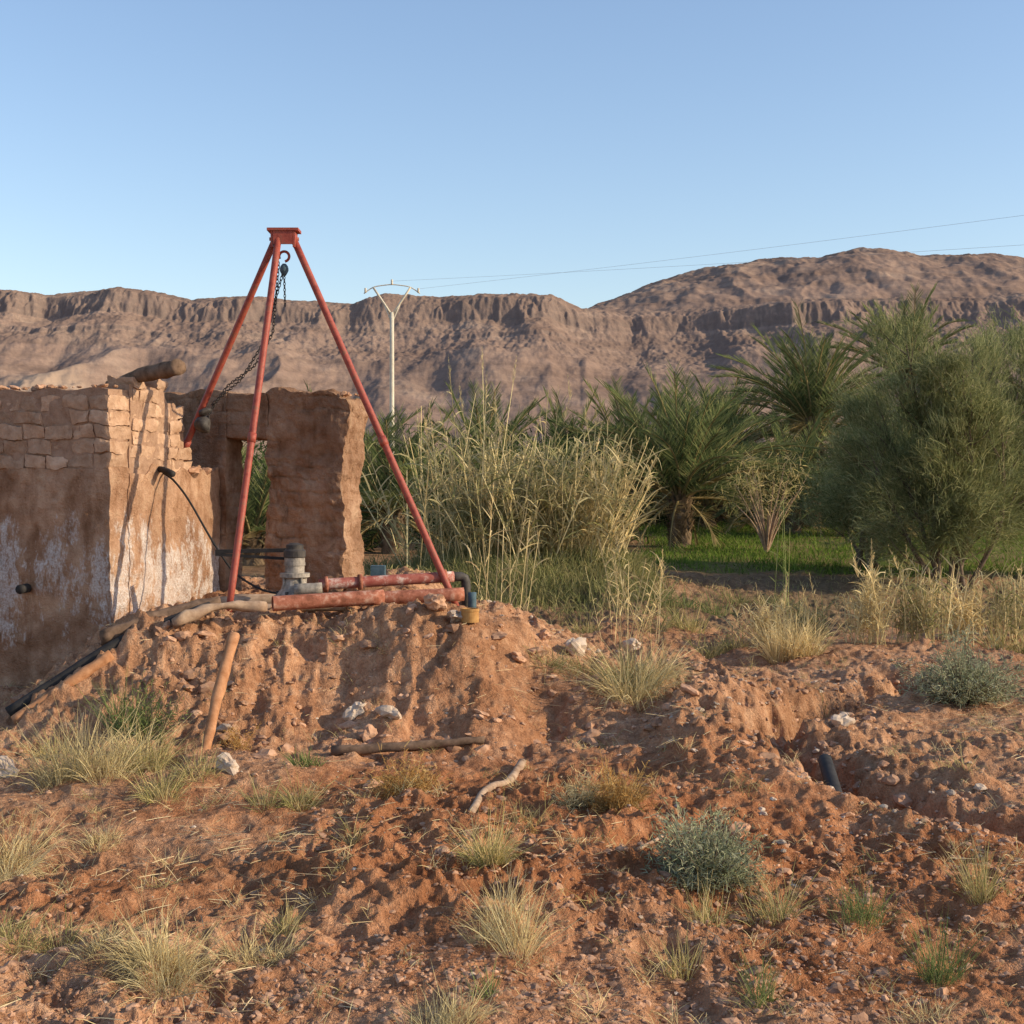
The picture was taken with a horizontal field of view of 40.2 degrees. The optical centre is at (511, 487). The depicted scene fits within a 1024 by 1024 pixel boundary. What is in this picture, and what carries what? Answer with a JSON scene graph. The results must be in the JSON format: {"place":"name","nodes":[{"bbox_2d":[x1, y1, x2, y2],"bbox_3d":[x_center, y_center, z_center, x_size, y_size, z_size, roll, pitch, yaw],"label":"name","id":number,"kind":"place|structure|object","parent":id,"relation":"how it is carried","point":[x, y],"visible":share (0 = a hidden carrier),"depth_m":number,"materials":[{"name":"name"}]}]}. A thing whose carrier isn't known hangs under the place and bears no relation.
{"place":"outdoors","nodes":[
{"label":"outdoors","id":0,"kind":"place"},
{"bbox_2d":[0,491,1023,1023],"bbox_3d":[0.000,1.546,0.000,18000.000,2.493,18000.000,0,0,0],"label":"ground","id":1,"kind":"structure","parent":0,"point":[374,881],"depth_m":9.73,"materials":[{"name":"soil"}]},
{"bbox_2d":[0,755,18,778],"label":"rock","id":2,"kind":"object","parent":1,"relation":"on","point":[8,761],"visible":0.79,"depth_m":11.16,"materials":[{"name":"stone"}]},
{"bbox_2d":[0,803,81,886],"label":"dry grass tuft","id":3,"kind":"object","parent":1,"relation":"on","point":[10,859],"visible":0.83,"depth_m":8.64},
{"bbox_2d":[0,897,100,965],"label":"dry grass tuft","id":4,"kind":"object","parent":1,"relation":"on","point":[21,937],"visible":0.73,"depth_m":6.89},
{"bbox_2d":[11,650,113,723],"bbox_3d":[-4.125,1.838,12.876,0.930,0.650,0.120,0,0,-31],"label":"tree trunk pole","id":5,"kind":"object","parent":1,"relation":"on","point":[90,669],"visible":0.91,"depth_m":12.91,"materials":[{"name":"brown wood"}]},
{"bbox_2d":[55,810,131,856],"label":"dry grass tuft","id":6,"kind":"object","parent":1,"relation":"on","point":[101,841],"visible":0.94,"depth_m":8.98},
{"bbox_2d":[0,693,195,788],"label":"dry grass tuft","id":7,"kind":"object","parent":1,"relation":"on","point":[76,766],"visible":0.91,"depth_m":10.89,"materials":[{"name":"plant"}]},
{"bbox_2d":[65,908,146,973],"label":"dry grass tuft","id":8,"kind":"object","parent":1,"relation":"on","point":[93,950],"visible":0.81,"depth_m":6.60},
{"bbox_2d":[5,602,209,716],"bbox_3d":[-3.784,1.609,13.251,1.924,0.999,0.125,0,0,-29],"label":"black pipe","id":9,"kind":"object","parent":1,"relation":"on","point":[15,707],"visible":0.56,"depth_m":13.01,"materials":[{"name":"plastic"}]},
{"bbox_2d":[77,668,172,737],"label":"weed plant","id":10,"kind":"object","parent":1,"relation":"on","point":[117,712],"visible":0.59,"depth_m":12.24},
{"bbox_2d":[78,712,200,773],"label":"dry grass tuft","id":11,"kind":"object","parent":1,"relation":"on","point":[161,756],"visible":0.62,"depth_m":11.26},
{"bbox_2d":[108,660,199,744],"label":"weed shrub","id":12,"kind":"object","parent":1,"relation":"on","point":[141,723],"visible":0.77,"depth_m":12.05,"materials":[{"name":"green plant"}]},
{"bbox_2d":[66,887,248,1009],"bbox_3d":[-1.617,2.186,6.446,0.919,0.756,1.149,0,0,0],"label":"dry grass tuft","id":13,"kind":"object","parent":1,"relation":"on","point":[148,953],"visible":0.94,"depth_m":6.43,"materials":[{"name":"plant"}]},
{"bbox_2d":[99,596,221,645],"bbox_3d":[-3.395,1.284,13.591,1.193,0.440,0.182,0,0,-28],"label":"tree trunk pole","id":14,"kind":"object","parent":1,"relation":"on","point":[108,634],"visible":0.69,"depth_m":13.51,"materials":[{"name":"brown wood"}]},
{"bbox_2d":[104,733,241,806],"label":"dry grass tuft","id":15,"kind":"object","parent":1,"relation":"on","point":[155,792],"visible":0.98,"depth_m":10.35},
{"bbox_2d":[0,359,367,687],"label":"mudbrick ruin","id":16,"kind":"object","parent":1,"relation":"on","point":[101,526],"visible":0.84,"depth_m":14.98,"materials":[{"name":"brick"}]},
{"bbox_2d":[163,473,275,593],"bbox_3d":[-3.109,0.466,14.907,1.858,1.292,0.128,0,0,33],"label":"hose","id":17,"kind":"object","parent":16,"relation":"attached to","point":[212,541],"visible":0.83,"depth_m":14.91,"materials":[{"name":"black plastic"}]},
{"bbox_2d":[172,600,267,628],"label":"wooden branch","id":18,"kind":"object","parent":1,"relation":"on","point":[199,612],"visible":1,"depth_m":13.44,"materials":[{"name":"brown wood"}]},
{"bbox_2d":[201,632,239,749],"bbox_3d":[-2.518,1.821,11.961,0.112,1.107,0.978,0,0,7],"label":"leaning wooden post","id":19,"kind":"object","parent":1,"relation":"on","point":[223,674],"visible":0.77,"depth_m":11.98,"materials":[{"name":"brown wood"}]},
{"bbox_2d":[215,752,238,775],"bbox_3d":[-2.171,2.129,10.696,0.191,0.213,0.242,0,0,0],"label":"rock","id":20,"kind":"object","parent":1,"relation":"on","point":[228,761],"visible":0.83,"depth_m":10.66,"materials":[{"name":"stone"}]},
{"bbox_2d":[217,718,264,750],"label":"brown shrub","id":21,"kind":"object","parent":1,"relation":"on","point":[235,743],"visible":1,"depth_m":11.79,"materials":[{"name":"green plant"}]},
{"bbox_2d":[192,912,320,973],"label":"dry grass tuft","id":22,"kind":"object","parent":1,"relation":"on","point":[252,952],"visible":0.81,"depth_m":6.77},
{"bbox_2d":[215,543,321,595],"bbox_3d":[-2.520,0.875,14.491,1.160,0.610,0.439,0,0,0],"label":"well pump","id":23,"kind":"object","parent":1,"relation":"on","point":[294,576],"visible":0.89,"depth_m":14.41,"materials":[{"name":"metal"}]},
{"bbox_2d":[254,894,314,936],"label":"dry grass tuft","id":24,"kind":"object","parent":1,"relation":"on","point":[288,918],"visible":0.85,"depth_m":7.24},
{"bbox_2d":[230,762,345,812],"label":"dry grass tuft","id":25,"kind":"object","parent":1,"relation":"on","point":[292,798],"visible":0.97,"depth_m":10.00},
{"bbox_2d":[281,742,325,766],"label":"weed plant","id":26,"kind":"object","parent":1,"relation":"on","point":[308,761],"visible":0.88,"depth_m":11.06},
{"bbox_2d":[241,445,372,565],"bbox_3d":[-5.647,0.639,29.936,4.429,4.180,4.913,0,0,-34],"label":"date palm","id":27,"kind":"object","parent":1,"relation":"on","point":[254,533],"visible":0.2,"depth_m":29.66,"materials":[{"name":"green plant"}]},
{"bbox_2d":[183,227,458,611],"bbox_3d":[-2.891,-0.730,14.922,4.543,4.191,1.543,0,0,24],"label":"pipe tripod hoist","id":28,"kind":"object","parent":1,"relation":"on","point":[278,237],"visible":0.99,"depth_m":15.06,"materials":[{"name":"red paint"}]},
{"bbox_2d":[271,589,384,610],"bbox_3d":[-1.830,1.120,13.975,1.122,0.190,0.150,0,0,-18],"label":"rusted pipe","id":29,"kind":"object","parent":1,"relation":"on","point":[325,600],"visible":0.98,"depth_m":13.91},
{"bbox_2d":[253,379,441,528],"bbox_3d":[-4.580,-0.313,37.914,5.514,5.252,5.650,0,0,0],"label":"date palm","id":30,"kind":"object","parent":1,"relation":"on","point":[373,436],"visible":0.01,"depth_m":37.90,"materials":[{"name":"green plant"}]},
{"bbox_2d":[342,701,366,720],"bbox_3d":[-1.416,2.018,12.616,0.212,0.177,0.223,0,0,0],"label":"rock","id":31,"kind":"object","parent":1,"relation":"on","point":[353,711],"visible":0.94,"depth_m":12.54,"materials":[{"name":"stone"}]},
{"bbox_2d":[375,705,401,719],"bbox_3d":[-1.091,1.978,12.349,0.249,0.135,0.163,0,0,12],"label":"rock","id":32,"kind":"object","parent":1,"relation":"on","point":[390,712],"visible":0.98,"depth_m":12.30,"materials":[{"name":"stone"}]},
{"bbox_2d":[364,279,419,444],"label":"utility pole","id":33,"kind":"object","parent":1,"relation":"on","point":[392,317],"visible":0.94,"depth_m":89.91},
{"bbox_2d":[403,215,1022,288],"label":"power lines","id":34,"kind":"object","parent":33,"relation":"attached to","point":[737,251],"visible":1,"depth_m":71.54,"materials":[{"name":"metal"}]},
{"bbox_2d":[318,569,475,607],"bbox_3d":[-1.202,1.081,14.693,1.648,0.439,0.254,0,0,-10],"label":"discharge pipe","id":35,"kind":"object","parent":1,"relation":"on","point":[359,581],"visible":0.9,"depth_m":14.66,"materials":[{"name":"metal"}]},
{"bbox_2d":[357,739,453,799],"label":"brown shrub","id":36,"kind":"object","parent":1,"relation":"on","point":[393,790],"visible":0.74,"depth_m":10.12,"materials":[{"name":"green plant"}]},
{"bbox_2d":[330,736,484,755],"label":"wooden branch","id":37,"kind":"object","parent":1,"relation":"on","point":[360,749],"visible":1,"depth_m":11.79,"materials":[{"name":"brown wood"}]},
{"bbox_2d":[364,587,464,605],"bbox_3d":[-1.100,1.120,14.400,1.221,0.180,0.140,0,0,-9],"label":"rusted pipe","id":38,"kind":"object","parent":1,"relation":"on","point":[407,596],"visible":0.48,"depth_m":14.37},
{"bbox_2d":[359,397,504,556],"bbox_3d":[-2.604,0.329,33.042,5.746,5.066,5.136,0,0,37],"label":"date palm","id":39,"kind":"object","parent":1,"relation":"on","point":[384,472],"visible":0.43,"depth_m":32.65,"materials":[{"name":"green plant"}]},
{"bbox_2d":[423,593,446,610],"bbox_3d":[-0.752,1.104,13.449,0.272,0.186,0.200,0,0,36],"label":"rock","id":40,"kind":"object","parent":1,"relation":"on","point":[435,602],"visible":1,"depth_m":13.38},
{"bbox_2d":[377,966,517,1023],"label":"dry grass tuft","id":41,"kind":"object","parent":1,"relation":"on","point":[443,1016],"visible":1,"depth_m":5.95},
{"bbox_2d":[461,608,478,622],"bbox_3d":[-0.400,1.213,13.350,0.180,0.130,0.180,0,0,0],"label":"rusty tin can","id":42,"kind":"object","parent":1,"relation":"on","point":[470,615],"visible":1,"depth_m":13.28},
{"bbox_2d":[458,949,505,1001],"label":"weed plant","id":43,"kind":"object","parent":1,"relation":"on","point":[489,987],"visible":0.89,"depth_m":6.18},
{"bbox_2d":[427,794,547,872],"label":"dry grass tuft","id":44,"kind":"object","parent":1,"relation":"on","point":[487,858],"visible":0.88,"depth_m":7.86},
{"bbox_2d":[405,378,576,506],"bbox_3d":[-0.978,-0.842,39.973,5.506,4.847,5.709,0,0,-38],"label":"date palm","id":45,"kind":"object","parent":1,"relation":"on","point":[477,411],"visible":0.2,"depth_m":39.79,"materials":[{"name":"green plant"}]},
{"bbox_2d":[469,759,525,812],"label":"wooden branch","id":46,"kind":"object","parent":1,"relation":"on","point":[519,766],"visible":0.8,"depth_m":10.29,"materials":[{"name":"brown wood"}]},
{"bbox_2d":[463,479,548,610],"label":"dry reeds","id":47,"kind":"object","parent":1,"relation":"on","point":[513,566],"visible":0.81,"depth_m":17.14,"materials":[{"name":"beige plant"}]},
{"bbox_2d":[414,348,605,562],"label":"tall reeds","id":48,"kind":"object","parent":1,"relation":"on","point":[540,421],"visible":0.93,"depth_m":24.76,"materials":[{"name":"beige plant"}]},
{"bbox_2d":[0,576,1023,1023],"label":"soil clods","id":49,"kind":"object","parent":1,"relation":"on","point":[902,800],"visible":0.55,"depth_m":7.38,"materials":[{"name":"soil"}]},
{"bbox_2d":[0,597,1023,1023],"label":"sparse dry grass","id":50,"kind":"structure","parent":1,"relation":"on","point":[648,981],"depth_m":8.01,"materials":[{"name":"plant"}]},
{"bbox_2d":[0,599,1023,1023],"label":"straw litter","id":51,"kind":"object","parent":1,"relation":"on","point":[404,839],"visible":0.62,"depth_m":8.74,"materials":[{"name":"plant"}]},
{"bbox_2d":[0,601,1023,1023],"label":"sparse grass","id":52,"kind":"structure","parent":1,"relation":"on","point":[1008,889],"depth_m":7.97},
{"bbox_2d":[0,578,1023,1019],"bbox_3d":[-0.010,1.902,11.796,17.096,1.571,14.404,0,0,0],"label":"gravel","id":53,"kind":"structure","parent":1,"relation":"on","point":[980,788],"depth_m":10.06,"materials":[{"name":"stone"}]},
{"bbox_2d":[359,384,668,571],"bbox_3d":[-0.134,-0.018,25.301,6.049,3.717,4.169,0,0,0],"label":"reed thicket","id":54,"kind":"object","parent":1,"relation":"on","point":[563,512],"visible":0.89,"depth_m":24.66,"materials":[{"name":"beige plant"}]},
{"bbox_2d":[437,851,597,963],"bbox_3d":[-0.023,2.063,6.880,0.822,0.429,0.968,0,0,-29],"label":"dry grass tuft","id":55,"kind":"object","parent":1,"relation":"on","point":[508,934],"visible":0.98,"depth_m":6.86,"materials":[{"name":"plant"}]},
{"bbox_2d":[363,538,688,625],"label":"grass bank","id":56,"kind":"structure","parent":1,"relation":"on","point":[543,575],"depth_m":23.50,"materials":[{"name":"green plant"}]},
{"bbox_2d":[497,383,628,477],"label":"date palm","id":57,"kind":"object","parent":1,"relation":"on","point":[559,413],"visible":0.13,"depth_m":43.64,"materials":[{"name":"green plant"}]},
{"bbox_2d":[521,633,630,684],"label":"dry grass tuft","id":58,"kind":"object","parent":1,"relation":"on","point":[562,663],"visible":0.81,"depth_m":13.52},
{"bbox_2d":[565,637,586,656],"bbox_3d":[0.638,1.618,14.081,0.194,0.237,0.251,0,0,42],"label":"rock","id":59,"kind":"object","parent":1,"relation":"on","point":[582,645],"visible":0.8,"depth_m":14.02,"materials":[{"name":"stone"}]},
{"bbox_2d":[550,612,606,633],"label":"tall grass tuft","id":60,"kind":"object","parent":1,"relation":"on","point":[586,630],"visible":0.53,"depth_m":19.56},
{"bbox_2d":[543,756,618,809],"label":"brown shrub","id":61,"kind":"object","parent":1,"relation":"on","point":[575,795],"visible":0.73,"depth_m":9.56,"materials":[{"name":"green plant"}]},
{"bbox_2d":[544,617,678,715],"bbox_3d":[0.956,1.693,13.267,1.357,0.988,1.490,0,0,18],"label":"dry grass tuft","id":62,"kind":"object","parent":1,"relation":"on","point":[622,666],"visible":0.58,"depth_m":13.19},
{"bbox_2d":[565,428,667,563],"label":"dry reeds","id":63,"kind":"object","parent":1,"relation":"on","point":[608,492],"visible":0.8,"depth_m":24.57,"materials":[{"name":"beige plant"}]},
{"bbox_2d":[579,746,663,813],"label":"brown shrub","id":64,"kind":"object","parent":1,"relation":"on","point":[619,799],"visible":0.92,"depth_m":9.42,"materials":[{"name":"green plant"}]},
{"bbox_2d":[544,626,704,716],"bbox_3d":[1.147,1.764,13.115,1.614,1.034,1.965,0,0,36],"label":"dry grass tuft","id":65,"kind":"object","parent":1,"relation":"on","point":[654,682],"visible":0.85,"depth_m":13.02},
{"bbox_2d":[533,374,721,530],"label":"date palm","id":66,"kind":"object","parent":1,"relation":"on","point":[604,411],"visible":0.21,"depth_m":41.59,"materials":[{"name":"green plant"}]},
{"bbox_2d":[242,406,1021,551],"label":"undergrowth","id":67,"kind":"object","parent":1,"relation":"on","point":[374,530],"visible":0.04,"depth_m":37.40,"materials":[{"name":"green plant"}]},
{"bbox_2d":[585,519,680,642],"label":"dry reeds","id":68,"kind":"object","parent":1,"relation":"on","point":[628,593],"visible":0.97,"depth_m":18.16,"materials":[{"name":"beige plant"}]},
{"bbox_2d":[619,921,710,982],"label":"weed plant","id":69,"kind":"object","parent":1,"relation":"on","point":[686,971],"visible":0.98,"depth_m":6.71,"materials":[{"name":"green plant"}]},
{"bbox_2d":[630,598,723,633],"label":"tall grass tuft","id":70,"kind":"object","parent":1,"relation":"on","point":[675,623],"visible":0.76,"depth_m":19.52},
{"bbox_2d":[637,575,741,617],"bbox_3d":[2.853,1.776,22.528,1.862,0.834,1.258,0,0,15],"label":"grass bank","id":71,"kind":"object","parent":1,"relation":"on","point":[687,602],"visible":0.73,"depth_m":22.55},
{"bbox_2d":[570,358,826,552],"bbox_3d":[4.485,-0.185,34.841,6.613,5.914,6.642,0,0,0],"label":"date palm","id":72,"kind":"object","parent":1,"relation":"on","point":[681,475],"visible":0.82,"depth_m":34.34,"materials":[{"name":"green plant"}]},
{"bbox_2d":[640,795,773,896],"bbox_3d":[1.127,2.043,8.063,0.802,0.557,0.913,0,0,0],"label":"silvery shrub","id":73,"kind":"object","parent":1,"relation":"on","point":[694,853],"visible":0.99,"depth_m":7.91,"materials":[{"name":"green plant"}]},
{"bbox_2d":[638,415,781,530],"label":"date palm","id":74,"kind":"object","parent":1,"relation":"on","point":[703,504],"visible":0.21,"depth_m":42.67,"materials":[{"name":"green plant"}]},
{"bbox_2d":[669,862,751,930],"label":"dry grass tuft","id":75,"kind":"object","parent":1,"relation":"on","point":[706,913],"visible":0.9,"depth_m":7.39,"materials":[{"name":"green plant"}]},
{"bbox_2d":[679,623,759,658],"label":"tall grass tuft","id":76,"kind":"object","parent":1,"relation":"on","point":[713,653],"visible":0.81,"depth_m":18.20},
{"bbox_2d":[649,367,795,522],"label":"date palm","id":77,"kind":"object","parent":1,"relation":"on","point":[736,411],"visible":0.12,"depth_m":45.59,"materials":[{"name":"green plant"}]},
{"bbox_2d":[717,572,797,646],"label":"yellow reeds","id":78,"kind":"object","parent":1,"relation":"on","point":[773,619],"visible":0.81,"depth_m":18.32,"materials":[{"name":"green plant"}]},
{"bbox_2d":[710,579,810,610],"bbox_3d":[4.172,1.783,23.592,1.749,0.602,1.118,0,0,22],"label":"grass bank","id":79,"kind":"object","parent":1,"relation":"on","point":[748,600],"visible":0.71,"depth_m":23.67,"materials":[{"name":"green plant"}]},
{"bbox_2d":[707,433,821,552],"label":"bare sapling","id":80,"kind":"object","parent":1,"relation":"on","point":[767,536],"visible":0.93,"depth_m":32.92,"materials":[{"name":"plant"}]},
{"bbox_2d":[723,943,810,1008],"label":"weed plant","id":81,"kind":"object","parent":1,"relation":"on","point":[763,994],"visible":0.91,"depth_m":6.36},
{"bbox_2d":[711,404,854,536],"bbox_3d":[8.072,-0.112,39.934,5.475,4.720,5.201,0,0,0],"label":"date palm","id":82,"kind":"object","parent":1,"relation":"on","point":[811,438],"visible":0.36,"depth_m":39.60,"materials":[{"name":"green plant"}]},
{"bbox_2d":[715,853,859,926],"bbox_3d":[1.469,2.158,7.561,0.810,0.402,0.812,0,0,0],"label":"dry grass tuft","id":83,"kind":"object","parent":1,"relation":"on","point":[781,907],"visible":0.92,"depth_m":7.52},
{"bbox_2d":[737,599,853,664],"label":"tall grass tuft","id":84,"kind":"object","parent":1,"relation":"on","point":[775,648],"visible":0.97,"depth_m":17.30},
{"bbox_2d":[772,574,838,640],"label":"yellow reeds","id":85,"kind":"object","parent":1,"relation":"on","point":[816,618],"visible":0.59,"depth_m":18.55,"materials":[{"name":"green plant"}]},
{"bbox_2d":[697,298,914,527],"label":"date palm","id":86,"kind":"object","parent":1,"relation":"on","point":[809,401],"visible":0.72,"depth_m":42.60,"materials":[{"name":"green plant"}]},
{"bbox_2d":[740,358,897,502],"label":"date palm","id":87,"kind":"object","parent":1,"relation":"on","point":[838,426],"visible":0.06,"depth_m":46.66,"materials":[{"name":"green plant"}]},
{"bbox_2d":[818,754,842,792],"bbox_3d":[2.415,2.210,10.600,0.110,0.248,0.824,0,0,6],"label":"black pipe stub","id":88,"kind":"object","parent":1,"relation":"on","point":[827,769],"visible":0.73,"depth_m":10.65,"materials":[{"name":"plastic"}]},
{"bbox_2d":[773,385,927,568],"bbox_3d":[7.091,-0.010,28.875,3.313,4.329,3.529,0,0,0],"label":"tamarisk tree","id":89,"kind":"object","parent":1,"relation":"on","point":[839,500],"visible":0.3,"depth_m":28.93,"materials":[{"name":"green plant"}]},
{"bbox_2d":[786,416,929,537],"bbox_3d":[10.124,0.152,38.926,5.086,4.570,4.605,0,0,22],"label":"date palm","id":90,"kind":"object","parent":1,"relation":"on","point":[819,440],"visible":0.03,"depth_m":38.90,"materials":[{"name":"green plant"}]},
{"bbox_2d":[816,870,910,933],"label":"weed plant","id":91,"kind":"object","parent":1,"relation":"on","point":[857,907],"visible":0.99,"depth_m":7.49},
{"bbox_2d":[823,541,936,647],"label":"yellow reeds","id":92,"kind":"object","parent":1,"relation":"on","point":[869,621],"visible":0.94,"depth_m":18.16,"materials":[{"name":"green plant"}]},
{"bbox_2d":[809,281,1002,407],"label":"date palm","id":93,"kind":"object","parent":1,"relation":"on","point":[905,310],"visible":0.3,"depth_m":48.45,"materials":[{"name":"green plant"}]},
{"bbox_2d":[806,295,1023,592],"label":"tamarisk tree","id":94,"kind":"object","parent":1,"relation":"on","point":[970,495],"visible":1,"depth_m":25.55,"materials":[{"name":"green plant"}]},
{"bbox_2d":[866,544,980,643],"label":"yellow reeds","id":95,"kind":"object","parent":1,"relation":"on","point":[913,617],"visible":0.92,"depth_m":18.17,"materials":[{"name":"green plant"}]},
{"bbox_2d":[876,983,973,1023],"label":"dry grass tuft","id":96,"kind":"object","parent":1,"relation":"on","point":[928,1017],"visible":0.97,"depth_m":6.15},
{"bbox_2d":[887,900,1015,987],"bbox_3d":[2.085,2.192,6.741,0.603,0.446,0.530,0,0,0],"label":"weed plant","id":97,"kind":"object","parent":1,"relation":"on","point":[929,973],"visible":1,"depth_m":6.76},
{"bbox_2d":[889,610,1023,709],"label":"silvery shrub","id":98,"kind":"object","parent":1,"relation":"on","point":[961,683],"visible":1,"depth_m":14.20,"materials":[{"name":"green plant"}]},
{"bbox_2d":[923,564,1002,645],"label":"yellow reeds","id":99,"kind":"object","parent":1,"relation":"on","point":[970,615],"visible":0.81,"depth_m":18.47,"materials":[{"name":"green plant"}]},
{"bbox_2d":[921,825,1023,904],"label":"dry grass tuft","id":100,"kind":"object","parent":1,"relation":"on","point":[982,882],"visible":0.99,"depth_m":7.69,"materials":[{"name":"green plant"}]},
{"bbox_2d":[943,303,1023,519],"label":"tamarisk tree","id":101,"kind":"object","parent":1,"relation":"on","point":[1020,351],"visible":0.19,"depth_m":27.43,"materials":[{"name":"green plant"}]},
{"bbox_2d":[966,607,1023,653],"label":"tall grass tuft","id":102,"kind":"object","parent":1,"relation":"on","point":[1003,645],"visible":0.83,"depth_m":17.57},
{"bbox_2d":[968,557,1023,644],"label":"yellow reeds","id":103,"kind":"object","parent":1,"relation":"on","point":[1016,620],"visible":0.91,"depth_m":18.55,"materials":[{"name":"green plant"}]},
{"bbox_2d":[0,247,1023,487],"bbox_3d":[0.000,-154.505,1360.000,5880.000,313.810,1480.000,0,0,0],"label":"mountain","id":104,"kind":"structure","parent":0,"point":[695,321],"depth_m":1204.69,"materials":[{"name":"stone"}]},
{"bbox_2d":[0,0,1023,307],"label":"sky","id":105,"kind":"structure","parent":0,"point":[152,145],"materials":[{"name":"blue"}]},
{"bbox_2d":[251,564,1023,639],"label":"meadow grass","id":106,"kind":"structure","parent":0,"point":[759,594],"depth_m":25.18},
{"bbox_2d":[632,519,1023,579],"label":"green crop field","id":107,"kind":"structure","parent":0,"point":[727,549],"depth_m":32.60,"materials":[{"name":"green plant"}]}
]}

